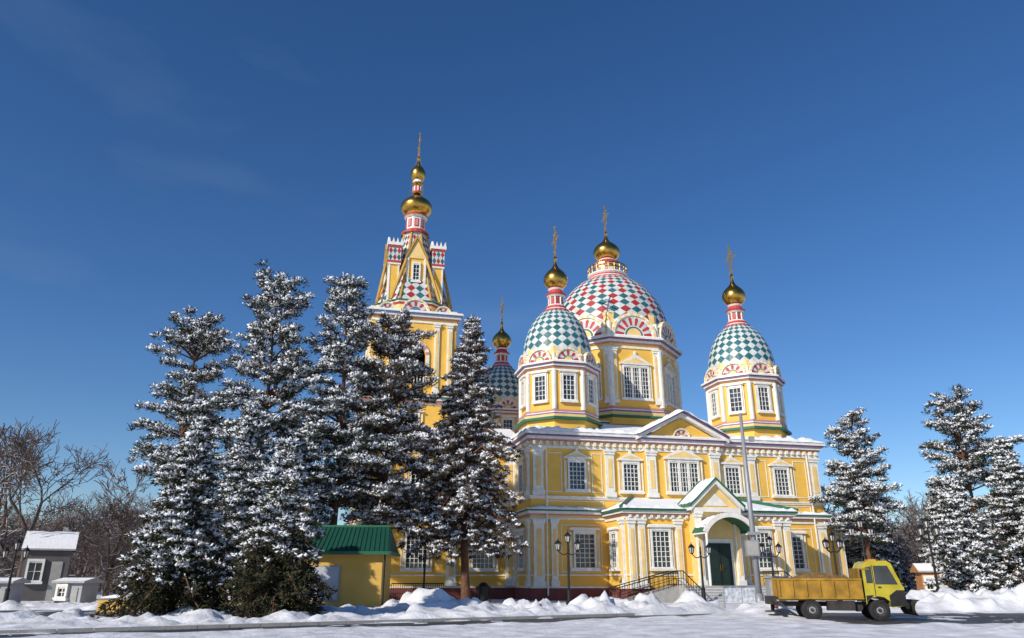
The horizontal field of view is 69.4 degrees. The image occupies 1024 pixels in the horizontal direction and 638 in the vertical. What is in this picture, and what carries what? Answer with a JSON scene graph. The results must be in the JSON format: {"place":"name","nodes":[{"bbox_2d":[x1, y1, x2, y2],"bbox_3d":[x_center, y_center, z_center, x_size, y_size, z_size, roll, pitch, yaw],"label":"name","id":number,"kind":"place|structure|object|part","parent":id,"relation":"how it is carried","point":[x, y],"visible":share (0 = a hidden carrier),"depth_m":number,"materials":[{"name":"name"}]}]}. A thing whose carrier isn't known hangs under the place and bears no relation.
{"place":"outdoors","nodes":[
{"label":"outdoors","id":0,"kind":"place"},
{"bbox_2d":[97,586,907,594],"bbox_3d":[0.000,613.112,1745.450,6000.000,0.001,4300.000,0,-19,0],"label":"ground","id":1,"kind":"structure","parent":0,"point":[101,592],"depth_m":95.04,"materials":[{"name":"white snow"}]},
{"bbox_2d":[206,400,273,602],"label":"spruce tree","id":2,"kind":"object","parent":1,"relation":"on","point":[244,461],"visible":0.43,"depth_m":39.65,"materials":[{"name":"white wood"}]},
{"bbox_2d":[0,471,1021,594],"bbox_3d":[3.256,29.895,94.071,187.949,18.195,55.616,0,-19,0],"label":"distant trees","id":3,"kind":"object","parent":1,"relation":"on","point":[907,538],"visible":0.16,"depth_m":79.42,"materials":[{"name":"brown plant"}]},
{"bbox_2d":[869,492,916,592],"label":"spruce tree","id":4,"kind":"object","parent":1,"relation":"on","point":[895,556],"visible":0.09,"depth_m":69.36,"materials":[{"name":"green wood"}]},
{"bbox_2d":[915,476,946,580],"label":"spruce tree","id":5,"kind":"object","parent":1,"relation":"on","point":[932,512],"visible":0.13,"depth_m":61.03,"materials":[{"name":"white wood"}]},
{"bbox_2d":[0,610,1023,637],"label":"road","id":6,"kind":"structure","parent":0,"point":[861,618],"depth_m":29.49,"materials":[{"name":"grey asphalt"}]},
{"bbox_2d":[96,594,245,611],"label":"yellow wall","id":7,"kind":"structure","parent":6,"relation":"on","point":[104,599],"depth_m":36.63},
{"bbox_2d":[194,259,331,495],"bbox_3d":[-15.568,6.487,46.438,7.762,21.674,8.183,14,-23,-34],"label":"pine tree","id":8,"kind":"object","parent":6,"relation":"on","point":[262,330],"visible":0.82,"depth_m":47.09,"materials":[{"name":"green plant"}]},
{"bbox_2d":[0,613,634,633],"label":"kerb","id":9,"kind":"structure","parent":6,"relation":"on","point":[67,630],"depth_m":26.01,"materials":[{"name":"concrete"}]},
{"bbox_2d":[277,273,405,524],"bbox_3d":[-10.539,6.900,46.697,8.135,21.074,7.461,-1,-19,2],"label":"pine tree","id":10,"kind":"object","parent":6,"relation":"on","point":[336,402],"visible":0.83,"depth_m":46.32,"materials":[{"name":"green plant"}]},
{"bbox_2d":[0,582,1023,637],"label":"snow cover","id":11,"kind":"object","parent":6,"relation":"on","point":[744,620],"visible":0.63,"depth_m":27.23,"materials":[{"name":"white snow"}]},
{"bbox_2d":[0,578,30,602],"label":"market kiosk","id":12,"kind":"object","parent":11,"relation":"on","point":[16,588],"visible":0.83,"depth_m":44.89,"materials":[{"name":"grey paint"}]},
{"bbox_2d":[2,538,30,602],"bbox_3d":[-28.800,14.562,42.580,1.700,3.860,0.433,0,-19,0],"label":"street lamp","id":13,"kind":"object","parent":11,"relation":"on","point":[17,545],"visible":0.97,"depth_m":42.78,"materials":[{"name":"black metal"}]},
{"bbox_2d":[20,527,78,600],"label":"house","id":14,"kind":"structure","parent":11,"relation":"on","point":[46,561],"depth_m":53.63,"materials":[{"name":"grey wood"}]},
{"bbox_2d":[0,422,111,577],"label":"bare deciduous tree","id":15,"kind":"object","parent":11,"relation":"on","point":[4,498],"visible":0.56,"depth_m":59.71,"materials":[{"name":"brown plant"}]},
{"bbox_2d":[0,417,112,577],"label":"bare deciduous tree","id":16,"kind":"object","parent":11,"relation":"on","point":[20,467],"visible":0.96,"depth_m":56.61,"materials":[{"name":"brown plant"}]},
{"bbox_2d":[51,578,104,602],"bbox_3d":[-27.602,17.266,46.915,2.200,1.620,2.130,-2,-19,5],"label":"market kiosk","id":17,"kind":"object","parent":11,"relation":"on","point":[78,590],"visible":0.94,"depth_m":46.21,"materials":[{"name":"grey paint"}]},
{"bbox_2d":[47,461,159,596],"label":"bare deciduous tree","id":18,"kind":"object","parent":11,"relation":"on","point":[110,564],"visible":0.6,"depth_m":62.14,"materials":[{"name":"brown plant"}]},
{"bbox_2d":[85,428,235,618],"bbox_3d":[-14.055,8.919,31.539,5.654,8.784,6.087,-4,-20,12],"label":"spruce tree","id":19,"kind":"object","parent":11,"relation":"on","point":[177,547],"visible":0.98,"depth_m":30.80,"materials":[{"name":"green wood"}]},
{"bbox_2d":[117,415,222,594],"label":"spruce tree","id":20,"kind":"object","parent":11,"relation":"on","point":[200,423],"visible":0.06,"depth_m":42.90,"materials":[{"name":"green wood"}]},
{"bbox_2d":[126,306,235,487],"bbox_3d":[-21.062,8.265,47.698,7.861,19.153,6.858,-10,-22,26],"label":"pine tree","id":21,"kind":"object","parent":11,"relation":"on","point":[196,340],"visible":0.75,"depth_m":48.43,"materials":[{"name":"white plant"}]},
{"bbox_2d":[218,436,337,617],"bbox_3d":[-9.612,9.116,31.320,4.833,8.423,5.228,4,-20,-11],"label":"spruce tree","id":22,"kind":"object","parent":11,"relation":"on","point":[285,531],"visible":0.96,"depth_m":30.42,"materials":[{"name":"green wood"}]},
{"bbox_2d":[292,413,340,524],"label":"spruce tree","id":23,"kind":"object","parent":11,"relation":"on","point":[309,448],"visible":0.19,"depth_m":43.21,"materials":[{"name":"white wood"}]},
{"bbox_2d":[291,525,400,607],"bbox_3d":[-9.648,13.164,39.255,6.870,4.300,4.600,1,-19,-2],"label":"guard hut","id":24,"kind":"object","parent":11,"relation":"on","point":[354,567],"visible":0.45,"depth_m":37.62,"materials":[{"name":"yellow paint"}]},
{"bbox_2d":[318,309,451,538],"bbox_3d":[-8.084,8.168,47.367,8.570,19.124,9.716,-1,-19,3],"label":"pine tree","id":25,"kind":"object","parent":11,"relation":"on","point":[402,491],"visible":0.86,"depth_m":47.16,"materials":[{"name":"green plant"}]},
{"bbox_2d":[391,583,443,601],"bbox_3d":[-6.301,18.289,49.327,3.530,1.284,0.067,4,-20,-12],"label":"iron fence","id":26,"kind":"object","parent":11,"relation":"on","point":[393,593],"visible":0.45,"depth_m":49.31,"materials":[{"name":"black metal"}]},
{"bbox_2d":[414,543,435,588],"bbox_3d":[-6.000,17.182,50.669,1.700,4.260,0.433,0,-19,0],"label":"street lamp","id":27,"kind":"object","parent":11,"relation":"on","point":[416,554],"visible":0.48,"depth_m":50.90,"materials":[{"name":"black metal"}]},
{"bbox_2d":[396,315,530,598],"bbox_3d":[-3.013,8.776,49.541,8.690,19.421,9.585,8,-21,-21],"label":"spruce tree","id":28,"kind":"object","parent":11,"relation":"on","point":[464,486],"visible":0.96,"depth_m":48.51,"materials":[{"name":"green wood"}]},
{"bbox_2d":[476,582,490,601],"bbox_3d":[-1.900,18.159,49.055,0.780,1.350,0.800,15,-24,-36],"label":"litter bin","id":29,"kind":"object","parent":11,"relation":"on","point":[483,589],"visible":0.86,"depth_m":48.84,"materials":[{"name":"black metal"}]},
{"bbox_2d":[554,530,581,604],"bbox_3d":[3.400,14.987,44.550,1.700,4.360,0.433,0,-19,0],"label":"street lamp","id":30,"kind":"object","parent":11,"relation":"on","point":[567,536],"visible":0.99,"depth_m":44.81,"materials":[{"name":"black metal"}]},
{"bbox_2d":[346,133,848,603],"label":"orthodox cathedral","id":31,"kind":"structure","parent":11,"relation":"on","point":[627,471],"depth_m":60.14,"materials":[{"name":"yellow paint"}]},
{"bbox_2d":[400,351,810,571],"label":"windows","id":32,"kind":"structure","parent":31,"relation":"in","point":[683,469],"depth_m":59.58,"materials":[{"name":"clear glass"}]},
{"bbox_2d":[688,541,711,600],"bbox_3d":[12.200,16.262,47.495,1.700,3.900,0.433,4,-20,-11],"label":"street lamp","id":33,"kind":"object","parent":11,"relation":"on","point":[708,547],"visible":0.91,"depth_m":47.71,"materials":[{"name":"black metal"}]},
{"bbox_2d":[723,586,755,606],"bbox_3d":[12.400,15.024,39.875,2.058,1.200,0.058,3,-19,-8],"label":"banner barrier","id":34,"kind":"object","parent":11,"relation":"on","point":[739,595],"visible":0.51,"depth_m":39.88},
{"bbox_2d":[759,536,781,575],"bbox_3d":[17.200,16.474,48.797,1.700,4.360,0.433,4,-20,-11],"label":"street lamp","id":35,"kind":"object","parent":11,"relation":"on","point":[769,539],"visible":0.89,"depth_m":49.10,"materials":[{"name":"black metal"}]},
{"bbox_2d":[822,531,842,600],"bbox_3d":[21.600,16.498,49.319,1.332,4.660,1.332,-10,-22,26],"label":"street lamp","id":36,"kind":"object","parent":11,"relation":"on","point":[838,541],"visible":0.88,"depth_m":49.52,"materials":[{"name":"black metal"}]},
{"bbox_2d":[806,407,908,598],"bbox_3d":[27.957,14.949,61.222,8.181,15.469,8.501,18,-26,-41],"label":"pine tree","id":37,"kind":"object","parent":11,"relation":"on","point":[857,476],"visible":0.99,"depth_m":60.44,"materials":[{"name":"white plant"}]},
{"bbox_2d":[847,515,873,597],"bbox_3d":[20.900,14.279,43.739,1.700,5.160,0.433,2,-19,-5],"label":"street lamp","id":38,"kind":"object","parent":11,"relation":"on","point":[859,521],"visible":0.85,"depth_m":44.20,"materials":[{"name":"black metal"}]},
{"bbox_2d":[841,491,907,594],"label":"spruce tree","id":39,"kind":"object","parent":11,"relation":"on","point":[854,554],"visible":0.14,"depth_m":64.31,"materials":[{"name":"green plant"}]},
{"bbox_2d":[910,558,942,590],"bbox_3d":[31.997,19.897,56.589,2.100,3.050,2.130,-4,-20,11],"label":"orange kiosk","id":40,"kind":"object","parent":11,"relation":"on","point":[923,572],"visible":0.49,"depth_m":56.20,"materials":[{"name":"paint"}]},
{"bbox_2d":[914,516,939,591],"bbox_3d":[24.900,14.279,43.739,1.332,5.160,1.332,-8,-21,21],"label":"street lamp","id":41,"kind":"object","parent":11,"relation":"on","point":[919,529],"visible":0.94,"depth_m":43.95,"materials":[{"name":"black metal"}]},
{"bbox_2d":[923,473,1013,592],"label":"spruce tree","id":42,"kind":"object","parent":11,"relation":"on","point":[963,547],"visible":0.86,"depth_m":47.18,"materials":[{"name":"white wood"}]},
{"bbox_2d":[917,384,1023,514],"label":"pine tree","id":43,"kind":"object","parent":11,"relation":"on","point":[958,425],"visible":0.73,"depth_m":57.28,"materials":[{"name":"white plant"}]},
{"bbox_2d":[980,437,1023,588],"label":"spruce tree","id":44,"kind":"object","parent":11,"relation":"on","point":[1008,475],"visible":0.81,"depth_m":48.44,"materials":[{"name":"white wood"}]},
{"bbox_2d":[739,413,763,602],"bbox_3d":[11.900,9.469,36.872,1.000,9.700,0.528,0,-19,0],"label":"utility pole","id":45,"kind":"object","parent":6,"relation":"on","point":[752,549],"visible":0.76,"depth_m":36.35,"materials":[{"name":"metal"}]},
{"bbox_2d":[763,576,792,609],"bbox_3d":[13.600,14.004,37.690,1.200,1.680,0.700,0,-19,0],"label":"electrical cabinet","id":46,"kind":"object","parent":6,"relation":"on","point":[768,586],"visible":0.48,"depth_m":37.62,"materials":[{"name":"metal"}]},
{"bbox_2d":[764,559,918,620],"bbox_3d":[13.307,11.126,30.443,5.740,2.322,2.181,-4,-20,11],"label":"dump truck","id":47,"kind":"object","parent":6,"relation":"on","point":[866,581],"visible":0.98,"depth_m":29.60,"materials":[{"name":"metal"}]},
{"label":"cab windows and trim","id":48,"kind":"part","parent":47,"relation":"part of","materials":[{"name":"grey glass"}]},
{"bbox_2d":[0,0,1023,546],"label":"sky","id":49,"kind":"structure","parent":0,"point":[859,164],"materials":[{"name":"blue"}]}
]}

